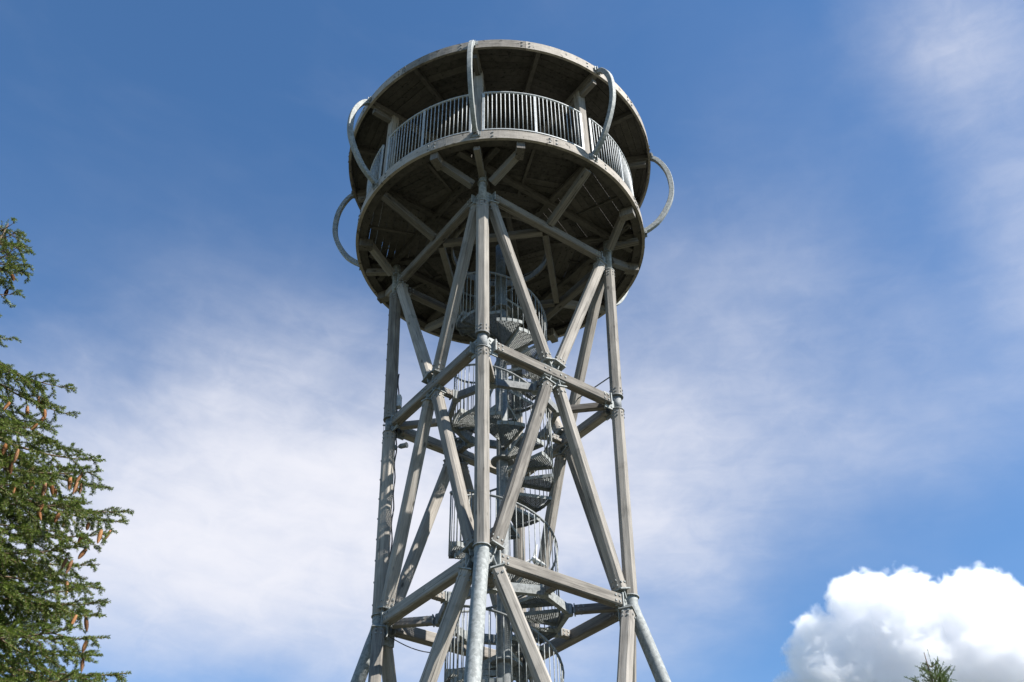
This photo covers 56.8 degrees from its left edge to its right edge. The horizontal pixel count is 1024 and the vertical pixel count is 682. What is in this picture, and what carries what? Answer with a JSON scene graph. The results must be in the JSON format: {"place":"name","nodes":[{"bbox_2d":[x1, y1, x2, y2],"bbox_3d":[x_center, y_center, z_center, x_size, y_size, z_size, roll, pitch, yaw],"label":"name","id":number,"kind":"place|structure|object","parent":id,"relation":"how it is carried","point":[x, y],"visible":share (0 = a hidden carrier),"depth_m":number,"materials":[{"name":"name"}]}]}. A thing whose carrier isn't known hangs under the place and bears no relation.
{"place":"outdoors","nodes":[
{"label":"outdoors","id":0,"kind":"place"},
{"bbox_2d":[0,217,134,681],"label":"spruce tree","id":1,"kind":"object","parent":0,"point":[19,597],"visible":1,"depth_m":7.59,"materials":[{"name":"green plant"}]},
{"bbox_2d":[332,39,673,681],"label":"observation tower","id":2,"kind":"structure","parent":0,"point":[499,187],"depth_m":17.74,"materials":[{"name":"metal"}]},
{"bbox_2d":[526,544,546,565],"bbox_3d":[0.360,3.942,16.608,0.478,0.712,0.432,0,-40,-1],"label":"wind turbine","id":3,"kind":"object","parent":2,"relation":"attached to","point":[532,559],"visible":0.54,"depth_m":16.54,"materials":[{"name":"metal"}]},
{"bbox_2d":[0,0,1023,681],"label":"sky","id":4,"kind":"structure","parent":0,"point":[821,327],"materials":[{"name":"blue"}]},
{"bbox_2d":[904,649,956,681],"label":"conifer tree","id":5,"kind":"object","parent":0,"point":[935,675],"visible":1,"depth_m":11.90,"materials":[{"name":"green plant"}]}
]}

